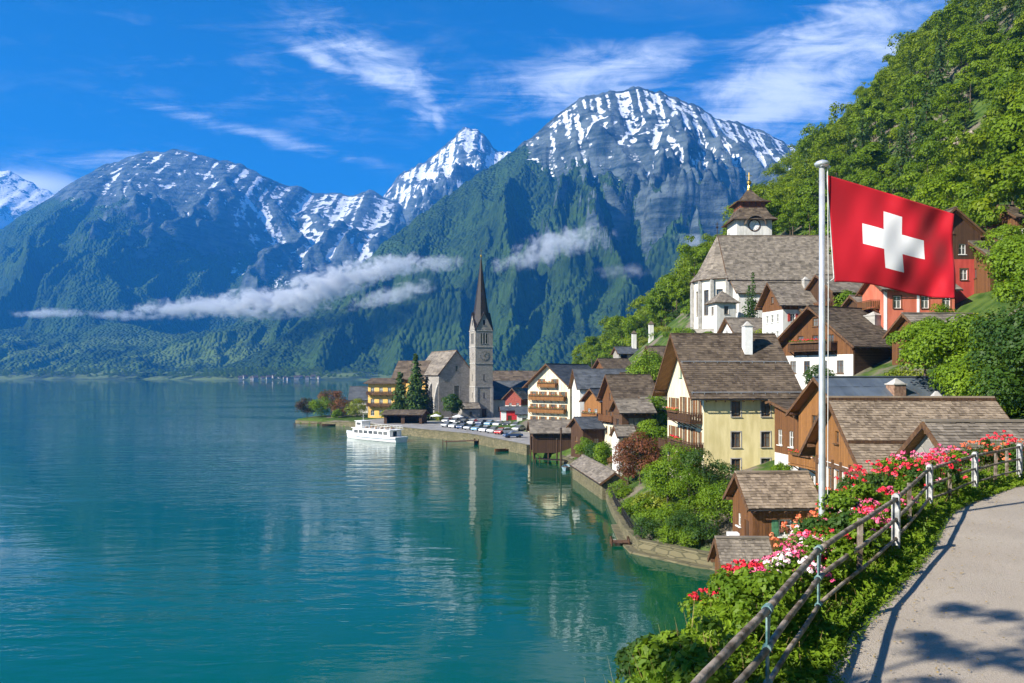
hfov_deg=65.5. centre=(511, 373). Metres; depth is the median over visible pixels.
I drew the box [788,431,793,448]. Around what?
window
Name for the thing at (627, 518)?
wall railing
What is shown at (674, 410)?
flower box
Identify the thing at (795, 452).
flower box
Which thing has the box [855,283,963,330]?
house
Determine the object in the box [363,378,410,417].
house
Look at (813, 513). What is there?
rose bush
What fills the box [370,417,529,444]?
quay pavement
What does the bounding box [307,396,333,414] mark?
shrub
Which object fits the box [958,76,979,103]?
broadleaf tree
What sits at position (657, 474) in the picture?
shrub
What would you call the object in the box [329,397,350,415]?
shrub
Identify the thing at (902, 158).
conifer tree
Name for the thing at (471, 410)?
annex
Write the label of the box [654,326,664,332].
shrub
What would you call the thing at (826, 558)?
geranium plant
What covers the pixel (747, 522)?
door
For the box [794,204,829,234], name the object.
broadleaf tree
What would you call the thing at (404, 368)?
house
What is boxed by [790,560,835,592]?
geranium plant
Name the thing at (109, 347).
forested hills
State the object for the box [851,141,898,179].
broadleaf tree
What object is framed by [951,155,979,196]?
broadleaf tree
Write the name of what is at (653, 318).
broadleaf tree
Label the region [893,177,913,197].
broadleaf tree
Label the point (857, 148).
broadleaf tree
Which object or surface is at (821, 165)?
flagpole
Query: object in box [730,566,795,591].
geranium plant
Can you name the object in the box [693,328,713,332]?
retaining wall
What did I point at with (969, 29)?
broadleaf tree
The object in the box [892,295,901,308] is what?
window
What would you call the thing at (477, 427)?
parked car
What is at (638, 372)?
house
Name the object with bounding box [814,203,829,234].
broadleaf tree
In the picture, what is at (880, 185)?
broadleaf tree
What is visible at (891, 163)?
broadleaf tree
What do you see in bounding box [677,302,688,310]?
shrub
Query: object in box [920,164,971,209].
broadleaf tree
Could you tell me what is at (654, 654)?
leafy bush
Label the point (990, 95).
broadleaf tree
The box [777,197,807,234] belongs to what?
broadleaf tree
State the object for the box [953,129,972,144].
crag
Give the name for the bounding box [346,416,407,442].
ferry
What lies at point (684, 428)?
window
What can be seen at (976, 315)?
shrub
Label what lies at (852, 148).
conifer tree
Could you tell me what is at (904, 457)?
rose bush
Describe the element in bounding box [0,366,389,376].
shore woods
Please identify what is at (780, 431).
window
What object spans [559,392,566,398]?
window
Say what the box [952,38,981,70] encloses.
broadleaf tree
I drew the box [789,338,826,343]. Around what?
flower box
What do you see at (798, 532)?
geranium plant
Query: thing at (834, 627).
ground cover
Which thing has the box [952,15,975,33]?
broadleaf tree
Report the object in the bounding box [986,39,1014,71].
broadleaf tree
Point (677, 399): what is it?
window
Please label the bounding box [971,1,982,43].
conifer tree
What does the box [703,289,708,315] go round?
window
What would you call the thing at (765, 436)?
window
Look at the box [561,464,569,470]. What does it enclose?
rowing boat
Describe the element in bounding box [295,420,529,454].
quay wall
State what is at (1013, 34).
broadleaf tree
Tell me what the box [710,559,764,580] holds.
geranium plant
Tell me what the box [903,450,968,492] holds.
rose bush
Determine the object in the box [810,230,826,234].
broadleaf tree
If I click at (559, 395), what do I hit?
flower box
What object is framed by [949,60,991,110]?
broadleaf tree
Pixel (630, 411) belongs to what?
house
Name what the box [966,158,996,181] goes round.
broadleaf tree
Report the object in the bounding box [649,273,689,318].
broadleaf tree
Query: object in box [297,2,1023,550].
ground
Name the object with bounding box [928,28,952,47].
broadleaf tree
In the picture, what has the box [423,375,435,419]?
spruce tree
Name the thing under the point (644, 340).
shrub
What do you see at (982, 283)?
house
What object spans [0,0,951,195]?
sky
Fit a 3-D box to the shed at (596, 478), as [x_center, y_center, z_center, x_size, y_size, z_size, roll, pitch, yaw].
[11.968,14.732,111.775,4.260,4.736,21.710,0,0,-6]
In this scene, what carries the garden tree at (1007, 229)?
on the ground at (979, 304)
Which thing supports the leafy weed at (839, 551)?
on the planted bank
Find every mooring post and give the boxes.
[556,439,557,462]
[560,428,561,465]
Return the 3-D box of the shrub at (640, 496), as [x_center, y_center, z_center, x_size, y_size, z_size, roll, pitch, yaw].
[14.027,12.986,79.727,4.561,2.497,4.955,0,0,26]
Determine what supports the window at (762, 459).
in the house at (718, 389)
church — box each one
[424,350,469,416]
[689,222,832,328]
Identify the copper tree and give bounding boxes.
[317,389,345,414]
[607,454,645,484]
[611,430,667,484]
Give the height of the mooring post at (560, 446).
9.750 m
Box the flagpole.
[814,160,830,517]
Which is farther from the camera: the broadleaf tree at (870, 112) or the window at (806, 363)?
the broadleaf tree at (870, 112)
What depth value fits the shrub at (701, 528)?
68.39 m
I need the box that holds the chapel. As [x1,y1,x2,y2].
[704,291,740,332]
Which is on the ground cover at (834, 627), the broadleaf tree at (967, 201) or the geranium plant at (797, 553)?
the geranium plant at (797, 553)
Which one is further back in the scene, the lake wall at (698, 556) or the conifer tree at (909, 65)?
the conifer tree at (909, 65)
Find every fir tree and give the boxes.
[741,286,756,317]
[749,272,760,317]
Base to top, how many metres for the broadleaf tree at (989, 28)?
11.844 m
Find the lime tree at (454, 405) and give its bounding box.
[441,393,464,418]
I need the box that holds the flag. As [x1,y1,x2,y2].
[826,172,955,297]
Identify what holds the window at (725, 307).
in the chapel
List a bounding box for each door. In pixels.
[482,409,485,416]
[746,520,748,535]
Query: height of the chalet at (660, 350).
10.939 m
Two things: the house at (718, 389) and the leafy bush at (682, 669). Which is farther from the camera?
the house at (718, 389)
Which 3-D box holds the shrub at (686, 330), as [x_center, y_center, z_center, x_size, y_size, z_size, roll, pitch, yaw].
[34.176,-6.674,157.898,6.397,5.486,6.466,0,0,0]
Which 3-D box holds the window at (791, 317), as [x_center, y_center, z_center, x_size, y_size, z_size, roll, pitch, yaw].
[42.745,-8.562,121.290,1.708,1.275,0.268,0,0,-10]
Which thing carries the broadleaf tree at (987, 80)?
on the ground at (979, 304)
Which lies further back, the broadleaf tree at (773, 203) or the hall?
the hall
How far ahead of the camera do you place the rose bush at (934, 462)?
21.68 m
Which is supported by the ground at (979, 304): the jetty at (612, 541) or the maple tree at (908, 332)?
the maple tree at (908, 332)
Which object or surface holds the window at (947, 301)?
in the house at (889, 305)
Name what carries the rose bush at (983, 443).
on the planted bank
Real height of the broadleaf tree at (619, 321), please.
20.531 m
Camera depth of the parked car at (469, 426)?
200.06 m
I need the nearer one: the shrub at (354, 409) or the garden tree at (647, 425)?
the garden tree at (647, 425)
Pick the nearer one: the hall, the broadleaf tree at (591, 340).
the hall
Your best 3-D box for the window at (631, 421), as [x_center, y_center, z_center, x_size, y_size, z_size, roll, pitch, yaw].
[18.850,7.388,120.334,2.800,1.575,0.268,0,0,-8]
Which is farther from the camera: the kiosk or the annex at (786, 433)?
the kiosk
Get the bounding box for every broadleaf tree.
[581,336,597,367]
[586,344,605,359]
[592,349,604,360]
[598,343,613,357]
[603,328,625,351]
[606,315,632,346]
[622,314,649,346]
[644,286,682,325]
[647,303,673,326]
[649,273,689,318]
[665,281,689,317]
[675,234,708,276]
[694,245,711,274]
[765,198,785,230]
[775,204,801,234]
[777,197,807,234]
[780,176,796,183]
[794,122,831,179]
[794,177,826,204]
[794,198,818,220]
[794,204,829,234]
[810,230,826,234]
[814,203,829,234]
[823,153,848,177]
[830,132,855,152]
[838,166,858,183]
[840,153,878,186]
[841,130,859,152]
[842,119,853,130]
[848,102,874,129]
[851,107,892,141]
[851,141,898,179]
[853,96,889,139]
[855,144,879,165]
[857,165,877,182]
[859,172,891,193]
[860,175,904,194]
[875,114,902,147]
[883,105,902,139]
[883,156,904,177]
[891,73,934,127]
[891,102,907,111]
[893,106,921,150]
[893,163,923,199]
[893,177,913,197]
[896,73,919,107]
[897,172,924,196]
[903,140,950,174]
[909,83,930,105]
[912,118,966,171]
[912,166,971,208]
[914,45,938,77]
[916,57,933,76]
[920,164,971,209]
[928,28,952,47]
[929,94,956,123]
[931,0,970,61]
[931,120,943,140]
[934,83,963,121]
[945,34,982,93]
[948,10,959,29]
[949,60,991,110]
[950,108,973,131]
[951,129,991,193]
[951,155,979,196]
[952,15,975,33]
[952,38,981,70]
[952,181,988,214]
[954,23,983,65]
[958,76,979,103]
[962,191,1015,240]
[963,0,995,23]
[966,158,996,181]
[966,213,986,229]
[971,43,1004,71]
[975,21,1003,47]
[975,119,989,133]
[976,178,1023,227]
[979,73,998,100]
[980,131,1023,204]
[982,87,1008,110]
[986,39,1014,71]
[986,99,1023,154]
[989,72,1023,112]
[991,43,1023,89]
[995,153,1023,207]
[997,25,1023,51]
[998,42,1023,71]
[1014,90,1023,102]
[1014,146,1023,162]
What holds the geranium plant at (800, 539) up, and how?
on the ground cover at (834, 627)
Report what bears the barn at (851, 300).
on the ground at (979, 304)
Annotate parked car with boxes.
[441,417,451,422]
[441,421,452,426]
[448,422,459,427]
[450,418,460,421]
[456,423,467,428]
[458,418,468,422]
[463,424,475,429]
[467,419,477,423]
[471,425,483,430]
[475,419,485,424]
[478,425,490,431]
[484,420,494,424]
[486,426,498,432]
[492,420,503,424]
[494,427,503,433]
[497,427,513,433]
[503,431,522,437]
[512,425,525,430]
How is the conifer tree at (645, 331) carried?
on the ground at (979, 304)
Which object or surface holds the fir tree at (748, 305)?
on the ground at (979, 304)
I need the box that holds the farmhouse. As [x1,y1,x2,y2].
[777,305,891,388]
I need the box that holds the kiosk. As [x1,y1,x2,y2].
[499,406,516,420]
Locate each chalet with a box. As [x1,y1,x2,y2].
[592,358,630,369]
[642,346,665,367]
[785,376,956,483]
[804,274,862,305]
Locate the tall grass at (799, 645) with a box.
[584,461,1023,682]
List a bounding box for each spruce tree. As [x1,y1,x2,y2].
[387,372,407,409]
[402,353,430,419]
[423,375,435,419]
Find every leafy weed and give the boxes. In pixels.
[799,525,859,589]
[848,513,886,561]
[876,474,918,513]
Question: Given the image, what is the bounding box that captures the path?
[824,486,1023,682]
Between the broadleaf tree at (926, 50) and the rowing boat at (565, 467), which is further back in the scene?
the broadleaf tree at (926, 50)
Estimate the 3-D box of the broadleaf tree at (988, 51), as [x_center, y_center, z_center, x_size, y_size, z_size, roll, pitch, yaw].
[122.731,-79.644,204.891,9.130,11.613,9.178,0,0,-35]
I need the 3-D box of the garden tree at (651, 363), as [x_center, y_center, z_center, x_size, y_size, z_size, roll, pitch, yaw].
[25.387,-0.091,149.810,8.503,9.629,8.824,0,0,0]
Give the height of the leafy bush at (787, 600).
0.900 m
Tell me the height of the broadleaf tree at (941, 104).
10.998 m
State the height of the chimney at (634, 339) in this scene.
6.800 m
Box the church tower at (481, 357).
[469,250,492,416]
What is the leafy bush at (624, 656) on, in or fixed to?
on the planted bank
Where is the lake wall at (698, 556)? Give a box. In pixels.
[559,455,714,565]
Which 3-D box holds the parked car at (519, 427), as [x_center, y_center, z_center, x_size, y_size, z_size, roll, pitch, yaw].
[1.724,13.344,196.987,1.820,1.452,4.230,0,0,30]
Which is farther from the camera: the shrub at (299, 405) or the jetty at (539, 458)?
the shrub at (299, 405)
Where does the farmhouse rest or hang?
on the ground at (979, 304)
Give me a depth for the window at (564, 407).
187.38 m
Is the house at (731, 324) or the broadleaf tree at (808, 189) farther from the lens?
the broadleaf tree at (808, 189)
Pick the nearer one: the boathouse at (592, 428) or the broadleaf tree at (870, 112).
the boathouse at (592, 428)
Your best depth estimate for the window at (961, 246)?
100.05 m
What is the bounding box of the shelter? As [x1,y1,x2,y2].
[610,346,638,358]
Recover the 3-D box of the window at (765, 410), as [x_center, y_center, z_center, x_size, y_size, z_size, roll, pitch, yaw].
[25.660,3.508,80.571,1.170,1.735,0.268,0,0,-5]
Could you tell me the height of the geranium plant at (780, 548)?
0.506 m
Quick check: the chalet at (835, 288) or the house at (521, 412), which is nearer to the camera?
the chalet at (835, 288)
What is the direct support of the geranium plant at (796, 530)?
on the ground cover at (834, 627)
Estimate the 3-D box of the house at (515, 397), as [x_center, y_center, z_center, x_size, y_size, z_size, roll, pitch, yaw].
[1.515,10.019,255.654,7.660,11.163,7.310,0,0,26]
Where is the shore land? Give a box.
[0,371,391,379]
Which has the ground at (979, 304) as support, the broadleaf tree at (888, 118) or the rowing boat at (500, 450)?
the broadleaf tree at (888, 118)
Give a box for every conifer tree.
[639,316,647,347]
[797,147,814,204]
[816,156,828,204]
[843,143,858,183]
[844,131,850,165]
[849,100,871,173]
[875,114,891,164]
[887,127,910,194]
[892,129,900,164]
[899,114,913,163]
[904,109,927,194]
[906,50,915,77]
[908,81,943,168]
[927,22,955,92]
[930,55,943,110]
[960,0,975,36]
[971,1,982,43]
[980,13,984,43]
[989,0,1004,43]
[1007,0,1023,41]
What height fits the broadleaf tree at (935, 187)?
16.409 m
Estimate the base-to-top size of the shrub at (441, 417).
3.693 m
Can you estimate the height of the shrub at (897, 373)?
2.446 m
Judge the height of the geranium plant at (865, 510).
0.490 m
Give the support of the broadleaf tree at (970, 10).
on the ground at (979, 304)
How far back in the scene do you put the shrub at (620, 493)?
94.34 m
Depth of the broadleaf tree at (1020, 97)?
144.02 m
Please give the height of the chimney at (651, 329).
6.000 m
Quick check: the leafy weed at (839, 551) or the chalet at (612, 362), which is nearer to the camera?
the leafy weed at (839, 551)
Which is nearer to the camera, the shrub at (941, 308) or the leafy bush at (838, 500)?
the leafy bush at (838, 500)
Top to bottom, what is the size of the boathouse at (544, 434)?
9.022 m
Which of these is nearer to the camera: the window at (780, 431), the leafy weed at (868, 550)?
the leafy weed at (868, 550)
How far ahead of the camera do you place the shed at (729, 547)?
46.12 m
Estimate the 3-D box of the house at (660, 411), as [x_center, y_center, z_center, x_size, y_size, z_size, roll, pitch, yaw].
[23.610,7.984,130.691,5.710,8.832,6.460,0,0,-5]
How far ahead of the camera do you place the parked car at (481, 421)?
219.74 m
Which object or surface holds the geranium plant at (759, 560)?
on the planted bank
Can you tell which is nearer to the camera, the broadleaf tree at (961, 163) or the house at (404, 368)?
the broadleaf tree at (961, 163)
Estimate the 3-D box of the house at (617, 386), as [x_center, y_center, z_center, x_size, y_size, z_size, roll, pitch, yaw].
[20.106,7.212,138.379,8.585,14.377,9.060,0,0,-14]
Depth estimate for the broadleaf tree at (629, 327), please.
243.89 m
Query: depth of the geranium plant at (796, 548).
11.96 m
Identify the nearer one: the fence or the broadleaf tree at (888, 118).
the fence
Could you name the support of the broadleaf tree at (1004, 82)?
on the ground at (979, 304)
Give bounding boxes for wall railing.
[609,484,641,538]
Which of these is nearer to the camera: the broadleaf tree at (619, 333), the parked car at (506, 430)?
the parked car at (506, 430)
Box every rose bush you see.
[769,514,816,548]
[793,505,828,524]
[834,460,913,498]
[858,457,925,487]
[868,454,942,488]
[875,450,947,487]
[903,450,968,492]
[904,453,955,475]
[919,444,979,475]
[945,440,1010,468]
[961,445,1023,470]
[969,430,1023,462]
[1000,438,1023,455]
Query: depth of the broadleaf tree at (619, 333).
280.46 m
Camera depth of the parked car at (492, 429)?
189.31 m
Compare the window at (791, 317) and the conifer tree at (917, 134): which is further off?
the conifer tree at (917, 134)
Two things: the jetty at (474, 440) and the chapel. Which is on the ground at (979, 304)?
the chapel
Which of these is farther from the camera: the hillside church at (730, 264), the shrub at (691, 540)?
the hillside church at (730, 264)
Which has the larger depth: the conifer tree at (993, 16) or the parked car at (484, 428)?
the conifer tree at (993, 16)
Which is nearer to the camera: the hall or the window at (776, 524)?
the window at (776, 524)
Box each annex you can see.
[458,402,480,417]
[765,399,798,469]
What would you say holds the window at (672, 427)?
in the house at (718, 389)
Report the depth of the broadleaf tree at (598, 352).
306.22 m
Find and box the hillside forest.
[571,0,1023,366]
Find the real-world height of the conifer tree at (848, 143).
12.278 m
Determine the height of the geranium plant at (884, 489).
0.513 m
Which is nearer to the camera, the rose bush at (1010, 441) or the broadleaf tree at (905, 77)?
the rose bush at (1010, 441)
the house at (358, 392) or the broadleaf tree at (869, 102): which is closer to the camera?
the broadleaf tree at (869, 102)
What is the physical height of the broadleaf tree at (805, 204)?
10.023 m
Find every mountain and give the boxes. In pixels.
[0,149,405,334]
[0,170,54,228]
[127,86,796,378]
[337,127,510,275]
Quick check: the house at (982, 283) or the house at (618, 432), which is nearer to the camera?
the house at (982, 283)
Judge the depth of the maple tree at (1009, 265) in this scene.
73.28 m
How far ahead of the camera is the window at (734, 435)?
80.39 m
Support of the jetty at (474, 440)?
in the lake water
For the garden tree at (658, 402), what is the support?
on the ground at (979, 304)
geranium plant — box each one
[678,588,718,618]
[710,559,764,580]
[727,563,769,576]
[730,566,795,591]
[746,554,775,564]
[762,552,816,573]
[763,552,825,592]
[764,547,792,559]
[774,535,803,551]
[778,549,836,577]
[782,529,819,545]
[782,531,820,549]
[786,535,829,553]
[790,524,802,533]
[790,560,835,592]
[792,538,845,567]
[792,554,848,572]
[815,527,852,548]
[850,498,890,515]
[850,505,889,528]
[852,507,890,530]
[859,508,890,535]
[862,486,906,504]
[875,486,919,510]
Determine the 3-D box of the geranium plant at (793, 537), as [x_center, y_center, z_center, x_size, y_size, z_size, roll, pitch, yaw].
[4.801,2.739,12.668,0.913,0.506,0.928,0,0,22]
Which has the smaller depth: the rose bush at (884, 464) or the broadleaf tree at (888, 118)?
the rose bush at (884, 464)
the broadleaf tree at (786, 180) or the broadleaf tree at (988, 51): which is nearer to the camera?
the broadleaf tree at (988, 51)
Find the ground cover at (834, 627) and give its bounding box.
[608,461,1023,682]
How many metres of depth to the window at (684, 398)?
86.78 m
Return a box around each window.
[454,385,459,400]
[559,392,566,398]
[559,405,566,411]
[628,418,644,427]
[669,397,673,407]
[669,425,673,435]
[674,398,678,410]
[674,426,678,435]
[680,397,686,413]
[680,426,686,442]
[688,397,694,413]
[688,427,694,443]
[696,400,701,417]
[696,431,701,446]
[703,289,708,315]
[724,306,728,314]
[730,400,741,416]
[730,431,741,447]
[730,458,741,473]
[735,513,740,527]
[760,400,770,416]
[760,431,771,447]
[760,457,770,463]
[772,519,799,537]
[776,429,782,445]
[788,313,797,321]
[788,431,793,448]
[791,361,796,373]
[803,361,809,373]
[812,318,818,326]
[829,334,833,340]
[829,468,830,488]
[832,431,838,444]
[836,360,843,373]
[836,470,838,488]
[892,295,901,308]
[920,296,929,308]
[942,298,950,307]
[958,244,966,254]
[959,268,968,280]
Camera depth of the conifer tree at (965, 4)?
241.19 m
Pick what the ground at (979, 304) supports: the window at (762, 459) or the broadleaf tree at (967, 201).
the broadleaf tree at (967, 201)
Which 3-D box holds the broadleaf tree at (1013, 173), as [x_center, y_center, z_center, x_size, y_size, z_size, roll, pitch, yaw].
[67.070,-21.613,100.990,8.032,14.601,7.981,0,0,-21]
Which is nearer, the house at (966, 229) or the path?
the path
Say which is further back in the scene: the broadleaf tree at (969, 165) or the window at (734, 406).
the broadleaf tree at (969, 165)
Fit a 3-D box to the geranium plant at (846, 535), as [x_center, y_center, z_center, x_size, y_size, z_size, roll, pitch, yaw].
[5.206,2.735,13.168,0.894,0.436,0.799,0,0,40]
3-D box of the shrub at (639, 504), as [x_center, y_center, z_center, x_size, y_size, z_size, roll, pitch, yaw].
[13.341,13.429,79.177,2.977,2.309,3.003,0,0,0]
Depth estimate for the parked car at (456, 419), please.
227.62 m
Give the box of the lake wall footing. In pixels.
[611,524,714,570]
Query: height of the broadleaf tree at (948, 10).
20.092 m
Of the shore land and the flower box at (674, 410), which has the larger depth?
the shore land
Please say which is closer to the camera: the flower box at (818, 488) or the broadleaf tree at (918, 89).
the flower box at (818, 488)
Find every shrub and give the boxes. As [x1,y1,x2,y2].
[294,397,315,414]
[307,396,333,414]
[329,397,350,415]
[331,409,342,417]
[343,398,367,415]
[430,411,443,420]
[574,436,593,454]
[583,443,610,461]
[593,441,611,468]
[606,480,634,498]
[617,496,636,514]
[629,490,672,510]
[631,497,658,518]
[631,518,664,539]
[637,441,701,508]
[639,338,647,343]
[639,501,679,527]
[644,481,674,499]
[653,520,684,543]
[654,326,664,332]
[660,326,670,331]
[663,317,674,323]
[663,508,705,536]
[664,468,716,514]
[668,327,694,336]
[670,526,708,546]
[673,447,741,491]
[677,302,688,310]
[680,306,689,314]
[681,513,721,544]
[695,479,732,529]
[729,500,732,522]
[771,462,791,469]
[801,364,835,384]
[833,289,854,306]
[883,367,929,375]
[930,302,959,312]
[956,313,994,321]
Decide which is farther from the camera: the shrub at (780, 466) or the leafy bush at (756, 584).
the shrub at (780, 466)
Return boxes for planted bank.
[733,492,965,681]
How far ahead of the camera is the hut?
48.03 m
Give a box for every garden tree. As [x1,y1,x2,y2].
[625,348,662,380]
[634,419,667,455]
[647,395,667,427]
[970,223,1023,260]
[993,235,1018,252]
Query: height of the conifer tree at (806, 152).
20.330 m
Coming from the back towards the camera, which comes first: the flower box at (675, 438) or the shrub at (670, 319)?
the shrub at (670, 319)
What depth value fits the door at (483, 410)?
259.51 m
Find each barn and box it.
[493,371,537,380]
[840,295,861,307]
[882,312,975,364]
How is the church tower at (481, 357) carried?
on the ground at (979, 304)
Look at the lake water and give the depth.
70.99 m
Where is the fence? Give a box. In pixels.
[690,443,1023,682]
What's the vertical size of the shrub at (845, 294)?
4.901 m
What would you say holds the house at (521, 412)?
on the ground at (979, 304)
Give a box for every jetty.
[442,438,478,445]
[535,456,573,462]
[610,536,629,545]
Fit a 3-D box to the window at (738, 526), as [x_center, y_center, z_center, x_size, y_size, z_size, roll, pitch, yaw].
[14.237,9.138,49.897,0.268,0.875,0.800,0,0,-3]
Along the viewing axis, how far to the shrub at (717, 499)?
69.57 m
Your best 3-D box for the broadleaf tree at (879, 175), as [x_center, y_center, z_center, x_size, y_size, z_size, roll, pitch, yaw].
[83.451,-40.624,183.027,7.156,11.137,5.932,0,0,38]
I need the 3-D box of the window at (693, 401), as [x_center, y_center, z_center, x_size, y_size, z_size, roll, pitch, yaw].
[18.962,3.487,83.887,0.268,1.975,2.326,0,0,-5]
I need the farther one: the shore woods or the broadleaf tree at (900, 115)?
the shore woods
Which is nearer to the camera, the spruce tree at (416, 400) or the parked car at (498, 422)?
the parked car at (498, 422)
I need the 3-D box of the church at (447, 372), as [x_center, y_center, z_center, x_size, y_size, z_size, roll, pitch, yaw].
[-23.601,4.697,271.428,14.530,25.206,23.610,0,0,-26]
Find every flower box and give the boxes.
[528,394,562,396]
[528,406,562,409]
[581,410,594,413]
[666,406,678,412]
[669,434,681,441]
[788,449,810,457]
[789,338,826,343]
[814,483,831,492]
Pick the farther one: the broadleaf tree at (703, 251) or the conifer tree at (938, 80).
the conifer tree at (938, 80)
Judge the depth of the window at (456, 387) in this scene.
261.67 m
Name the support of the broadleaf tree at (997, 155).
on the ground at (979, 304)
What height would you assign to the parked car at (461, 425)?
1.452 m
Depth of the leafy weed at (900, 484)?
16.80 m
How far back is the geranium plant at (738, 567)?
10.91 m
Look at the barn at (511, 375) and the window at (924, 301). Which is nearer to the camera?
the window at (924, 301)
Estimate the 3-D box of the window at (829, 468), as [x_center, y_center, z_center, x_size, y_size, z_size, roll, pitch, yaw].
[18.792,6.263,47.091,0.268,1.425,1.050,0,0,3]
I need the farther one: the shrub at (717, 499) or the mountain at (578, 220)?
the mountain at (578, 220)
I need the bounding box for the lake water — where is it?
[0,379,714,682]
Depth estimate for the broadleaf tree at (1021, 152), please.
114.87 m
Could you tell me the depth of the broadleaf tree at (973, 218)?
115.20 m
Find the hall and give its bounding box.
[493,380,528,417]
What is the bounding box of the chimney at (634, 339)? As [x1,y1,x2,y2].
[631,331,636,348]
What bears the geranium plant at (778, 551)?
on the ground cover at (834, 627)
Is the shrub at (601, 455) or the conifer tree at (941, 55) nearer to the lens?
the shrub at (601, 455)
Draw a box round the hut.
[722,470,818,551]
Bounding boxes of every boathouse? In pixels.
[381,409,429,423]
[526,419,571,459]
[566,416,606,457]
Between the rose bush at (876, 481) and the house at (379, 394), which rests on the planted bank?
the rose bush at (876, 481)
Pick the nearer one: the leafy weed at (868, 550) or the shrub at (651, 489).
the leafy weed at (868, 550)
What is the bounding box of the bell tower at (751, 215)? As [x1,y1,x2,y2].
[721,173,777,234]
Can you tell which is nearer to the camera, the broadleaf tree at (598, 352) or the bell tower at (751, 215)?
the bell tower at (751, 215)
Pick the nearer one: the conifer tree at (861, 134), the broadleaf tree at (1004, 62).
the broadleaf tree at (1004, 62)
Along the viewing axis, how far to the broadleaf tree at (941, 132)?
174.46 m
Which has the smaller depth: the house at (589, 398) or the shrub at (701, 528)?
the shrub at (701, 528)
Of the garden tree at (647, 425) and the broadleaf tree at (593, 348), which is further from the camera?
the broadleaf tree at (593, 348)
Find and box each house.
[348,386,367,412]
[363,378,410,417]
[391,360,431,397]
[501,388,527,405]
[515,406,527,420]
[568,368,627,418]
[579,388,602,416]
[596,374,654,447]
[608,398,656,447]
[609,425,635,475]
[620,372,656,383]
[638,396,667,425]
[652,321,801,478]
[717,317,761,332]
[755,277,816,336]
[798,391,1009,506]
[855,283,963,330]
[893,419,1023,470]
[944,206,986,303]
[967,241,1006,293]
[980,205,1023,240]
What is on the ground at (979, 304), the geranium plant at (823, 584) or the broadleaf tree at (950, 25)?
the broadleaf tree at (950, 25)
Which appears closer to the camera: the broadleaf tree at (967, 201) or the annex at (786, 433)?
the annex at (786, 433)
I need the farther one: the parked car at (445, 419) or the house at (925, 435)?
the parked car at (445, 419)
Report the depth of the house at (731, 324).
134.38 m
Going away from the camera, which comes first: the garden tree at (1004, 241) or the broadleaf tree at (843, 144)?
the garden tree at (1004, 241)
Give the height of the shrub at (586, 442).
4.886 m
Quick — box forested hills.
[0,266,357,371]
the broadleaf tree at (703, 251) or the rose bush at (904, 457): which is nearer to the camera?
the rose bush at (904, 457)
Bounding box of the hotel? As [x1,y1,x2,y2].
[522,363,590,431]
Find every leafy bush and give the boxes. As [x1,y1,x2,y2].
[613,630,684,679]
[630,629,700,679]
[660,615,753,682]
[706,566,798,631]
[720,569,790,648]
[794,510,882,556]
[816,482,908,518]
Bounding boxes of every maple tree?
[885,316,950,375]
[896,313,994,389]
[936,340,1023,415]
[963,305,1023,407]
[978,234,1023,307]
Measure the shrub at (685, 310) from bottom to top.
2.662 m
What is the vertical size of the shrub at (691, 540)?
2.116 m
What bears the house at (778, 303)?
on the ground at (979, 304)
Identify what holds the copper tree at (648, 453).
on the ground at (979, 304)
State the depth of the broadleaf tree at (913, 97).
218.51 m
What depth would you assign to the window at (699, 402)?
81.84 m
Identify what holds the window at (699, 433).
in the house at (718, 389)
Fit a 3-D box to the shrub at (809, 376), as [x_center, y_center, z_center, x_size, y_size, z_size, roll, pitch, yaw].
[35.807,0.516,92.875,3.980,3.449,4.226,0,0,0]
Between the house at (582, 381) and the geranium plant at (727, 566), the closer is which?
the geranium plant at (727, 566)
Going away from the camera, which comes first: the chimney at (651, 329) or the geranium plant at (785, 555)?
the geranium plant at (785, 555)
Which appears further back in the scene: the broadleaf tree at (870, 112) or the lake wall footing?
the broadleaf tree at (870, 112)
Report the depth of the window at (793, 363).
100.05 m
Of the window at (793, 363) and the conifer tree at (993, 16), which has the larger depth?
the conifer tree at (993, 16)
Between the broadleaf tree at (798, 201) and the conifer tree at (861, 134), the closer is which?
the broadleaf tree at (798, 201)
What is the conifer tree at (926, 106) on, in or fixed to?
on the ground at (979, 304)
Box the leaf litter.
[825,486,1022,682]
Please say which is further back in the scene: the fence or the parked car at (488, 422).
the parked car at (488, 422)
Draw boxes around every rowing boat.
[494,448,508,451]
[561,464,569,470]
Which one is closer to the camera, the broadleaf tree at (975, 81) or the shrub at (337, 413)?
the broadleaf tree at (975, 81)
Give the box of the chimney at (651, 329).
[648,321,653,342]
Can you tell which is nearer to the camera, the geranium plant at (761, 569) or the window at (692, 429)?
the geranium plant at (761, 569)
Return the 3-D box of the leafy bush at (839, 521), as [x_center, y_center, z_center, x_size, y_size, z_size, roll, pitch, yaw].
[5.502,2.809,13.724,1.448,0.977,1.289,0,0,0]
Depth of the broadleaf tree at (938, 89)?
202.92 m
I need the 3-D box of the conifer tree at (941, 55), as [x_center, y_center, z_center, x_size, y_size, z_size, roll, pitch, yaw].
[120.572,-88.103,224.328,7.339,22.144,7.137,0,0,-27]
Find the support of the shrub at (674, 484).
on the ground at (979, 304)
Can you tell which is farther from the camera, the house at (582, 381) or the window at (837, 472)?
the house at (582, 381)
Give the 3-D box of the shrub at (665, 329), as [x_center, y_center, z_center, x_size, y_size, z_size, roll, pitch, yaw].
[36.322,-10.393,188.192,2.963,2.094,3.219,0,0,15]
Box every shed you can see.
[569,454,630,499]
[707,532,772,574]
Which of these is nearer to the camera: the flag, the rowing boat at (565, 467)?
the flag
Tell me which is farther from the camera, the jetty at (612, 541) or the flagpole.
the jetty at (612, 541)
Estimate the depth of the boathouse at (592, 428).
140.49 m

